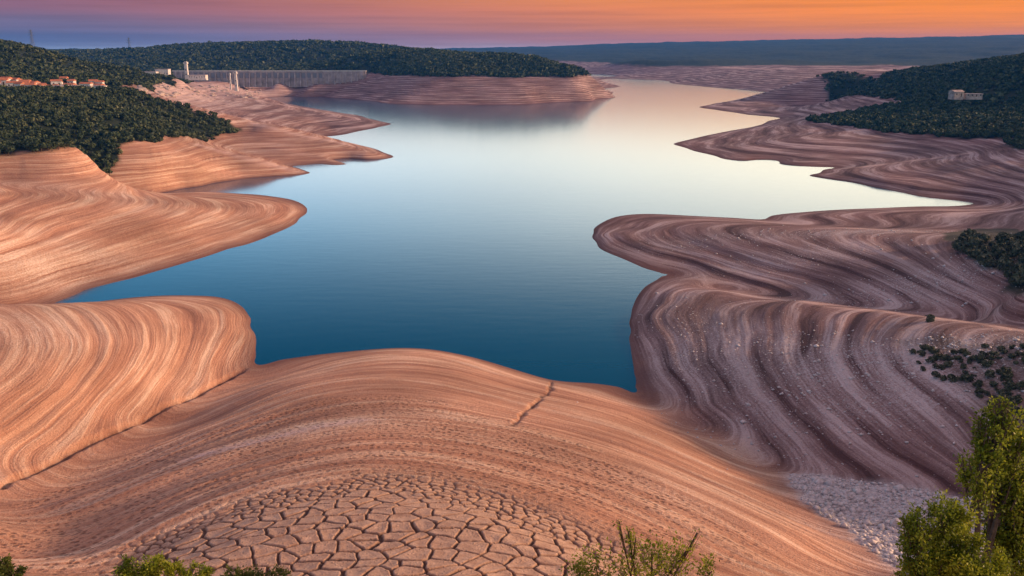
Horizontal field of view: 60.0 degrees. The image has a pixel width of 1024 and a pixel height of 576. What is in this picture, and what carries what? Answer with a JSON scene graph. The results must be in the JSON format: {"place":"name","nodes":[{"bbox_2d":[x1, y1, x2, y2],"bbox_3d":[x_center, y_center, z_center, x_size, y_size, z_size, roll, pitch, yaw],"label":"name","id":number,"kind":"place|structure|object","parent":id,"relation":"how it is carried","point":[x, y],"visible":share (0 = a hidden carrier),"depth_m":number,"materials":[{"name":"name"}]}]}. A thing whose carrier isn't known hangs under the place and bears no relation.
{"place":"outdoors","nodes":[
{"label":"outdoors","id":0,"kind":"place"},
{"bbox_2d":[0,34,1023,575],"bbox_3d":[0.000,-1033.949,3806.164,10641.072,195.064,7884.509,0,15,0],"label":"ground","id":1,"kind":"structure","parent":0,"point":[178,428],"depth_m":175.12,"materials":[{"name":"soil"}]},
{"bbox_2d":[0,78,8,85],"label":"house","id":2,"kind":"structure","parent":1,"relation":"on","point":[3,82],"depth_m":643.16,"materials":[{"name":"paint"}]},
{"bbox_2d":[3,145,15,155],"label":"oak tree","id":3,"kind":"object","parent":1,"relation":"on","point":[9,148],"visible":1,"depth_m":380.48,"materials":[{"name":"green plant"}]},
{"bbox_2d":[6,81,16,85],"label":"house","id":4,"kind":"structure","parent":1,"relation":"on","point":[9,83],"depth_m":637.26,"materials":[{"name":"paint"}]},
{"bbox_2d":[0,553,29,575],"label":"shrub","id":5,"kind":"object","parent":1,"relation":"on","point":[6,567],"visible":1,"depth_m":14.78,"materials":[{"name":"green plant"}]},
{"bbox_2d":[15,140,22,149],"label":"oak tree","id":6,"kind":"object","parent":1,"relation":"on","point":[18,143],"visible":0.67,"depth_m":394.76,"materials":[{"name":"green plant"}]},
{"bbox_2d":[14,82,24,85],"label":"house","id":7,"kind":"structure","parent":1,"relation":"on","point":[17,83],"depth_m":630.15,"materials":[{"name":"ceramic"}]},
{"bbox_2d":[23,139,37,151],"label":"oak tree","id":8,"kind":"object","parent":1,"relation":"on","point":[31,142],"visible":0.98,"depth_m":383.63,"materials":[{"name":"green plant"}]},
{"bbox_2d":[30,146,38,152],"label":"oak tree","id":9,"kind":"object","parent":1,"relation":"on","point":[33,148],"visible":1,"depth_m":383.86,"materials":[{"name":"green plant"}]},
{"bbox_2d":[28,138,41,145],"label":"oak tree","id":10,"kind":"object","parent":1,"relation":"on","point":[35,139],"visible":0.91,"depth_m":385.13,"materials":[{"name":"green plant"}]},
{"bbox_2d":[33,141,46,151],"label":"oak tree","id":11,"kind":"object","parent":1,"relation":"on","point":[40,144],"visible":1,"depth_m":383.90,"materials":[{"name":"green plant"}]},
{"bbox_2d":[41,137,53,147],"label":"oak tree","id":12,"kind":"object","parent":1,"relation":"on","point":[45,139],"visible":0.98,"depth_m":388.43,"materials":[{"name":"green plant"}]},
{"bbox_2d":[46,144,56,150],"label":"oak tree","id":13,"kind":"object","parent":1,"relation":"on","point":[51,146],"visible":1,"depth_m":387.51,"materials":[{"name":"green plant"}]},
{"bbox_2d":[50,79,61,84],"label":"house","id":14,"kind":"structure","parent":1,"relation":"on","point":[56,81],"depth_m":659.97,"materials":[{"name":"paint"}]},
{"bbox_2d":[55,141,64,149],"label":"oak tree","id":15,"kind":"object","parent":1,"relation":"on","point":[58,143],"visible":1,"depth_m":389.69,"materials":[{"name":"green plant"}]},
{"bbox_2d":[54,137,72,147],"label":"oak tree","id":16,"kind":"object","parent":1,"relation":"on","point":[64,140],"visible":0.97,"depth_m":392.05,"materials":[{"name":"green plant"}]},
{"bbox_2d":[67,79,76,82],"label":"house","id":17,"kind":"structure","parent":1,"relation":"on","point":[71,80],"depth_m":671.97,"materials":[{"name":"paint"}]},
{"bbox_2d":[79,82,93,85],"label":"house","id":18,"kind":"structure","parent":1,"relation":"on","point":[86,83],"depth_m":669.02,"materials":[{"name":"ceramic"}]},
{"bbox_2d":[94,80,104,83],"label":"house","id":19,"kind":"structure","parent":1,"relation":"on","point":[99,81],"depth_m":685.68,"materials":[{"name":"ceramic"}]},
{"bbox_2d":[101,158,108,166],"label":"oak tree","id":20,"kind":"object","parent":1,"relation":"on","point":[105,162],"visible":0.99,"depth_m":438.62,"materials":[{"name":"green plant"}]},
{"bbox_2d":[0,39,238,166],"bbox_3d":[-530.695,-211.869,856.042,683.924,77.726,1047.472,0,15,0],"label":"woodland","id":21,"kind":"object","parent":1,"relation":"on","point":[106,102],"visible":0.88,"depth_m":538.51,"materials":[{"name":"green plant"}]},
{"bbox_2d":[142,71,158,74],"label":"building","id":22,"kind":"structure","parent":1,"relation":"on","point":[151,72],"depth_m":1084.29,"materials":[{"name":"concrete"}]},
{"bbox_2d":[155,69,170,74],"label":"building","id":23,"kind":"structure","parent":1,"relation":"on","point":[165,71],"depth_m":1094.01,"materials":[{"name":"concrete"}]},
{"bbox_2d":[111,551,215,575],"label":"shrub","id":24,"kind":"object","parent":1,"relation":"on","point":[128,568],"visible":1,"depth_m":14.74,"materials":[{"name":"green plant"}]},
{"bbox_2d":[183,62,188,78],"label":"tower","id":25,"kind":"structure","parent":1,"relation":"on","point":[186,69],"depth_m":1144.83,"materials":[{"name":"beige concrete"}]},
{"bbox_2d":[188,75,207,79],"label":"building","id":26,"kind":"structure","parent":1,"relation":"on","point":[197,77],"depth_m":1115.05,"materials":[{"name":"concrete"}]},
{"bbox_2d":[229,73,231,89],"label":"tower","id":27,"kind":"structure","parent":1,"relation":"on","point":[230,81],"depth_m":1139.11,"materials":[{"name":"beige concrete"}]},
{"bbox_2d":[233,71,237,90],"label":"tower","id":28,"kind":"structure","parent":1,"relation":"on","point":[235,80],"depth_m":1119.10,"materials":[{"name":"beige concrete"}]},
{"bbox_2d":[45,39,447,74],"bbox_3d":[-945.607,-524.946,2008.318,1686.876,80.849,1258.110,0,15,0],"label":"woodland","id":29,"kind":"object","parent":1,"relation":"on","point":[304,62],"visible":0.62,"depth_m":1777.59,"materials":[{"name":"green plant"}]},
{"bbox_2d":[220,562,290,575],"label":"shrub","id":30,"kind":"object","parent":1,"relation":"on","point":[229,571],"visible":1,"depth_m":14.83,"materials":[{"name":"green plant"}]},
{"bbox_2d":[172,70,366,86],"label":"dam","id":31,"kind":"structure","parent":1,"relation":"on","point":[272,78],"depth_m":1356.60,"materials":[{"name":"concrete"}]},
{"bbox_2d":[369,47,591,77],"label":"woodland","id":32,"kind":"object","parent":1,"relation":"on","point":[452,63],"visible":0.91,"depth_m":1299.47,"materials":[{"name":"green plant"}]},
{"bbox_2d":[558,519,719,575],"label":"shrub","id":33,"kind":"object","parent":1,"relation":"on","point":[583,569],"visible":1,"depth_m":14.73,"materials":[{"name":"green plant"}]},
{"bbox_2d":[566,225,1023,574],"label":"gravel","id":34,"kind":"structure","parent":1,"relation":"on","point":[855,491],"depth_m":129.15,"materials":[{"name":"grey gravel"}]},
{"bbox_2d":[908,348,915,353],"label":"scrub bush","id":35,"kind":"object","parent":1,"relation":"on","point":[912,350],"visible":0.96,"depth_m":166.88,"materials":[{"name":"green plant"}]},
{"bbox_2d":[805,52,1023,136],"bbox_3d":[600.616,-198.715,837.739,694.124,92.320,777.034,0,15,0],"label":"woodland","id":36,"kind":"object","parent":1,"relation":"on","point":[905,116],"visible":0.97,"depth_m":764.46,"materials":[{"name":"green plant"}]},
{"bbox_2d":[916,349,925,355],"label":"scrub bush","id":37,"kind":"object","parent":1,"relation":"on","point":[922,352],"visible":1,"depth_m":164.65,"materials":[{"name":"green plant"}]},
{"bbox_2d":[919,343,928,349],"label":"scrub bush","id":38,"kind":"object","parent":1,"relation":"on","point":[923,346],"visible":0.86,"depth_m":167.11,"materials":[{"name":"green plant"}]},
{"bbox_2d":[924,314,934,321],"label":"scrub bush","id":39,"kind":"object","parent":1,"relation":"on","point":[930,317],"visible":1,"depth_m":186.88,"materials":[{"name":"green plant"}]},
{"bbox_2d":[925,346,935,350],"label":"scrub bush","id":40,"kind":"object","parent":1,"relation":"on","point":[930,348],"visible":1,"depth_m":164.86,"materials":[{"name":"green plant"}]},
{"bbox_2d":[925,356,936,362],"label":"scrub bush","id":41,"kind":"object","parent":1,"relation":"on","point":[930,358],"visible":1,"depth_m":160.31,"materials":[{"name":"green plant"}]},
{"bbox_2d":[931,371,940,377],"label":"scrub bush","id":42,"kind":"object","parent":1,"relation":"on","point":[934,373],"visible":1,"depth_m":154.48,"materials":[{"name":"green plant"}]},
{"bbox_2d":[931,353,941,359],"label":"scrub bush","id":43,"kind":"object","parent":1,"relation":"on","point":[938,356],"visible":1,"depth_m":160.34,"materials":[{"name":"green plant"}]},
{"bbox_2d":[938,364,944,369],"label":"scrub bush","id":44,"kind":"object","parent":1,"relation":"on","point":[941,366],"visible":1,"depth_m":156.59,"materials":[{"name":"green plant"}]},
{"bbox_2d":[940,375,946,380],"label":"scrub bush","id":45,"kind":"object","parent":1,"relation":"on","point":[942,377],"visible":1,"depth_m":152.78,"materials":[{"name":"green plant"}]},
{"bbox_2d":[941,354,949,359],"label":"scrub bush","id":46,"kind":"object","parent":1,"relation":"on","point":[945,356],"visible":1,"depth_m":159.31,"materials":[{"name":"green plant"}]},
{"bbox_2d":[942,361,953,366],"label":"scrub bush","id":47,"kind":"object","parent":1,"relation":"on","point":[947,363],"visible":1,"depth_m":156.45,"materials":[{"name":"green plant"}]},
{"bbox_2d":[947,374,959,381],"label":"scrub bush","id":48,"kind":"object","parent":1,"relation":"on","point":[954,378],"visible":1,"depth_m":151.45,"materials":[{"name":"green plant"}]},
{"bbox_2d":[950,349,958,353],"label":"scrub bush","id":49,"kind":"object","parent":1,"relation":"on","point":[954,351],"visible":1,"depth_m":161.26,"materials":[{"name":"green plant"}]},
{"bbox_2d":[892,486,1018,575],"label":"young tree","id":50,"kind":"object","parent":1,"relation":"on","point":[950,531],"visible":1,"depth_m":15.01,"materials":[{"name":"green plant"}]},
{"bbox_2d":[948,90,964,99],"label":"house","id":51,"kind":"structure","parent":1,"relation":"on","point":[955,94],"depth_m":672.23,"materials":[{"name":"stone"}]},
{"bbox_2d":[952,242,966,251],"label":"scrub bush","id":52,"kind":"object","parent":1,"relation":"on","point":[959,246],"visible":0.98,"depth_m":252.58,"materials":[{"name":"green plant"}]},
{"bbox_2d":[957,235,972,241],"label":"scrub bush","id":53,"kind":"object","parent":1,"relation":"on","point":[961,238],"visible":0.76,"depth_m":263.77,"materials":[{"name":"green plant"}]},
{"bbox_2d":[962,351,970,355],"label":"scrub bush","id":54,"kind":"object","parent":1,"relation":"on","point":[965,353],"visible":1,"depth_m":159.02,"materials":[{"name":"green plant"}]},
{"bbox_2d":[960,374,975,381],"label":"scrub bush","id":55,"kind":"object","parent":1,"relation":"on","point":[970,378],"visible":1,"depth_m":149.41,"materials":[{"name":"green plant"}]},
{"bbox_2d":[963,247,975,258],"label":"scrub bush","id":56,"kind":"object","parent":1,"relation":"on","point":[968,251],"visible":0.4,"depth_m":244.23,"materials":[{"name":"green plant"}]},
{"bbox_2d":[964,228,977,233],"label":"scrub bush","id":57,"kind":"object","parent":1,"relation":"on","point":[969,230],"visible":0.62,"depth_m":267.55,"materials":[{"name":"green plant"}]},
{"bbox_2d":[965,232,976,238],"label":"scrub bush","id":58,"kind":"object","parent":1,"relation":"on","point":[974,234],"visible":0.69,"depth_m":265.17,"materials":[{"name":"green plant"}]},
{"bbox_2d":[963,237,981,247],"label":"scrub bush","id":59,"kind":"object","parent":1,"relation":"on","point":[973,241],"visible":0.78,"depth_m":253.14,"materials":[{"name":"green plant"}]},
{"bbox_2d":[963,93,982,99],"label":"house","id":60,"kind":"structure","parent":1,"relation":"on","point":[973,96],"depth_m":673.19,"materials":[{"name":"stone"}]},
{"bbox_2d":[972,353,984,360],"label":"scrub bush","id":61,"kind":"object","parent":1,"relation":"on","point":[978,357],"visible":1,"depth_m":155.56,"materials":[{"name":"green plant"}]},
{"bbox_2d":[974,380,982,386],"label":"scrub bush","id":62,"kind":"object","parent":1,"relation":"on","point":[979,383],"visible":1,"depth_m":146.56,"materials":[{"name":"green plant"}]},
{"bbox_2d":[968,244,989,250],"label":"scrub bush","id":63,"kind":"object","parent":1,"relation":"on","point":[984,246],"visible":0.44,"depth_m":245.45,"materials":[{"name":"green plant"}]},
{"bbox_2d":[974,387,983,393],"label":"scrub bush","id":64,"kind":"object","parent":1,"relation":"on","point":[979,390],"visible":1,"depth_m":144.60,"materials":[{"name":"green plant"}]},
{"bbox_2d":[971,248,989,255],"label":"scrub bush","id":65,"kind":"object","parent":1,"relation":"on","point":[977,252],"visible":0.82,"depth_m":238.67,"materials":[{"name":"green plant"}]},
{"bbox_2d":[975,232,991,243],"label":"scrub bush","id":66,"kind":"object","parent":1,"relation":"on","point":[985,237],"visible":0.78,"depth_m":256.72,"materials":[{"name":"green plant"}]},
{"bbox_2d":[975,254,992,264],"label":"scrub bush","id":67,"kind":"object","parent":1,"relation":"on","point":[980,258],"visible":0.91,"depth_m":234.71,"materials":[{"name":"green plant"}]},
{"bbox_2d":[979,351,988,355],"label":"scrub bush","id":68,"kind":"object","parent":1,"relation":"on","point":[984,353],"visible":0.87,"depth_m":157.34,"materials":[{"name":"green plant"}]},
{"bbox_2d":[981,343,988,347],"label":"scrub bush","id":69,"kind":"object","parent":1,"relation":"on","point":[983,345],"visible":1,"depth_m":161.62,"materials":[{"name":"green plant"}]},
{"bbox_2d":[980,360,993,366],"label":"scrub bush","id":70,"kind":"object","parent":1,"relation":"on","point":[986,363],"visible":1,"depth_m":152.50,"materials":[{"name":"green plant"}]},
{"bbox_2d":[952,395,1023,575],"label":"young tree","id":71,"kind":"object","parent":1,"relation":"on","point":[996,484],"visible":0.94,"depth_m":16.25,"materials":[{"name":"green plant"}]},
{"bbox_2d":[982,258,997,266],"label":"scrub bush","id":72,"kind":"object","parent":1,"relation":"on","point":[992,262],"visible":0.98,"depth_m":231.59,"materials":[{"name":"green plant"}]},
{"bbox_2d":[984,369,995,377],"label":"scrub bush","id":73,"kind":"object","parent":1,"relation":"on","point":[989,373],"visible":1,"depth_m":148.45,"materials":[{"name":"green plant"}]},
{"bbox_2d":[988,241,998,246],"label":"scrub bush","id":74,"kind":"object","parent":1,"relation":"on","point":[991,243],"visible":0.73,"depth_m":251.34,"materials":[{"name":"green plant"}]},
{"bbox_2d":[988,350,999,358],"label":"scrub bush","id":75,"kind":"object","parent":1,"relation":"on","point":[992,354],"visible":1,"depth_m":155.23,"materials":[{"name":"green plant"}]},
{"bbox_2d":[989,381,998,385],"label":"scrub bush","id":76,"kind":"object","parent":1,"relation":"on","point":[993,383],"visible":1,"depth_m":145.50,"materials":[{"name":"green plant"}]},
{"bbox_2d":[989,250,999,258],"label":"scrub bush","id":77,"kind":"object","parent":1,"relation":"on","point":[993,254],"visible":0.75,"depth_m":237.06,"materials":[{"name":"green plant"}]},
{"bbox_2d":[990,242,1007,251],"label":"scrub bush","id":78,"kind":"object","parent":1,"relation":"on","point":[997,245],"visible":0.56,"depth_m":239.53,"materials":[{"name":"green plant"}]},
{"bbox_2d":[996,389,1004,393],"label":"scrub bush","id":79,"kind":"object","parent":1,"relation":"on","point":[998,391],"visible":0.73,"depth_m":142.42,"materials":[{"name":"green plant"}]},
{"bbox_2d":[993,246,1010,256],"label":"scrub bush","id":80,"kind":"object","parent":1,"relation":"on","point":[1000,249],"visible":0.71,"depth_m":237.17,"materials":[{"name":"green plant"}]},
{"bbox_2d":[994,233,1012,242],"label":"scrub bush","id":81,"kind":"object","parent":1,"relation":"on","point":[1001,236],"visible":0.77,"depth_m":251.45,"materials":[{"name":"green plant"}]},
{"bbox_2d":[998,392,1008,398],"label":"scrub bush","id":82,"kind":"object","parent":1,"relation":"on","point":[1004,394],"visible":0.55,"depth_m":140.10,"materials":[{"name":"green plant"}]},
{"bbox_2d":[999,348,1007,352],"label":"scrub bush","id":83,"kind":"object","parent":1,"relation":"on","point":[1002,350],"visible":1,"depth_m":156.33,"materials":[{"name":"green plant"}]},
{"bbox_2d":[997,257,1014,270],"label":"scrub bush","id":84,"kind":"object","parent":1,"relation":"on","point":[1004,264],"visible":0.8,"depth_m":224.87,"materials":[{"name":"green plant"}]},
{"bbox_2d":[1000,366,1011,370],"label":"scrub bush","id":85,"kind":"object","parent":1,"relation":"on","point":[1004,368],"visible":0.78,"depth_m":148.87,"materials":[{"name":"green plant"}]},
{"bbox_2d":[999,371,1013,377],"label":"scrub bush","id":86,"kind":"object","parent":1,"relation":"on","point":[1002,373],"visible":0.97,"depth_m":146.94,"materials":[{"name":"green plant"}]},
{"bbox_2d":[1002,242,1011,250],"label":"scrub bush","id":87,"kind":"object","parent":1,"relation":"on","point":[1008,246],"visible":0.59,"depth_m":239.03,"materials":[{"name":"green plant"}]},
{"bbox_2d":[1002,386,1012,390],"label":"scrub bush","id":88,"kind":"object","parent":1,"relation":"on","point":[1007,388],"visible":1,"depth_m":142.80,"materials":[{"name":"green plant"}]},
{"bbox_2d":[1002,370,1012,375],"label":"scrub bush","id":89,"kind":"object","parent":1,"relation":"on","point":[1006,371],"visible":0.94,"depth_m":147.17,"materials":[{"name":"green plant"}]},
{"bbox_2d":[1002,237,1013,243],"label":"scrub bush","id":90,"kind":"object","parent":1,"relation":"on","point":[1007,240],"visible":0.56,"depth_m":249.55,"materials":[{"name":"green plant"}]},
{"bbox_2d":[1001,251,1014,257],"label":"scrub bush","id":91,"kind":"object","parent":1,"relation":"on","point":[1007,253],"visible":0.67,"depth_m":234.95,"materials":[{"name":"green plant"}]},
{"bbox_2d":[1003,270,1014,278],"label":"scrub bush","id":92,"kind":"object","parent":1,"relation":"on","point":[1007,273],"visible":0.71,"depth_m":219.47,"materials":[{"name":"green plant"}]},
{"bbox_2d":[1004,130,1013,134],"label":"oak tree","id":93,"kind":"object","parent":1,"relation":"on","point":[1010,132],"visible":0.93,"depth_m":538.23,"materials":[{"name":"green plant"}]},
{"bbox_2d":[1004,381,1015,388],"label":"scrub bush","id":94,"kind":"object","parent":1,"relation":"on","point":[1011,383],"visible":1,"depth_m":143.29,"materials":[{"name":"green plant"}]},
{"bbox_2d":[1007,353,1016,358],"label":"scrub bush","id":95,"kind":"object","parent":1,"relation":"on","point":[1011,355],"visible":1,"depth_m":152.74,"materials":[{"name":"green plant"}]},
{"bbox_2d":[1009,396,1021,403],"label":"scrub bush","id":96,"kind":"object","parent":1,"relation":"on","point":[1016,401],"visible":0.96,"depth_m":137.62,"materials":[{"name":"green plant"}]},
{"bbox_2d":[1009,271,1023,284],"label":"scrub bush","id":97,"kind":"object","parent":1,"relation":"on","point":[1018,277],"visible":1,"depth_m":214.83,"materials":[{"name":"green plant"}]},
{"bbox_2d":[1010,243,1023,256],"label":"scrub bush","id":98,"kind":"object","parent":1,"relation":"on","point":[1017,249],"visible":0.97,"depth_m":230.97,"materials":[{"name":"green plant"}]},
{"bbox_2d":[1013,262,1023,272],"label":"scrub bush","id":99,"kind":"object","parent":1,"relation":"on","point":[1016,265],"visible":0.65,"depth_m":220.20,"materials":[{"name":"green plant"}]},
{"bbox_2d":[1014,406,1022,414],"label":"scrub bush","id":100,"kind":"object","parent":1,"relation":"on","point":[1016,408],"visible":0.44,"depth_m":133.65,"materials":[{"name":"green plant"}]},
{"bbox_2d":[1013,241,1023,246],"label":"scrub bush","id":101,"kind":"object","parent":1,"relation":"on","point":[1016,243],"visible":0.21,"depth_m":238.46,"materials":[{"name":"green plant"}]},
{"bbox_2d":[1015,380,1023,389],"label":"scrub bush","id":102,"kind":"object","parent":1,"relation":"on","point":[1019,385],"visible":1,"depth_m":141.75,"materials":[{"name":"green plant"}]},
{"bbox_2d":[1015,231,1023,238],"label":"scrub bush","id":103,"kind":"object","parent":1,"relation":"on","point":[1018,235],"visible":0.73,"depth_m":261.97,"materials":[{"name":"green plant"}]},
{"bbox_2d":[1017,142,1023,148],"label":"oak tree","id":104,"kind":"object","parent":1,"relation":"on","point":[1020,145],"visible":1,"depth_m":493.33,"materials":[{"name":"green plant"}]},
{"bbox_2d":[1017,266,1023,271],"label":"scrub bush","id":105,"kind":"object","parent":1,"relation":"on","point":[1021,268],"visible":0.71,"depth_m":217.61,"materials":[{"name":"green plant"}]},
{"bbox_2d":[0,0,1023,48],"label":"sky","id":106,"kind":"structure","parent":0,"point":[54,24],"materials":[{"name":"orange"}]},
{"bbox_2d":[56,74,972,392],"bbox_3d":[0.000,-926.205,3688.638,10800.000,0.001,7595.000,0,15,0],"label":"water","id":107,"kind":"structure","parent":0,"point":[464,230],"depth_m":370.50,"materials":[{"name":"blue liquid"}]}
]}

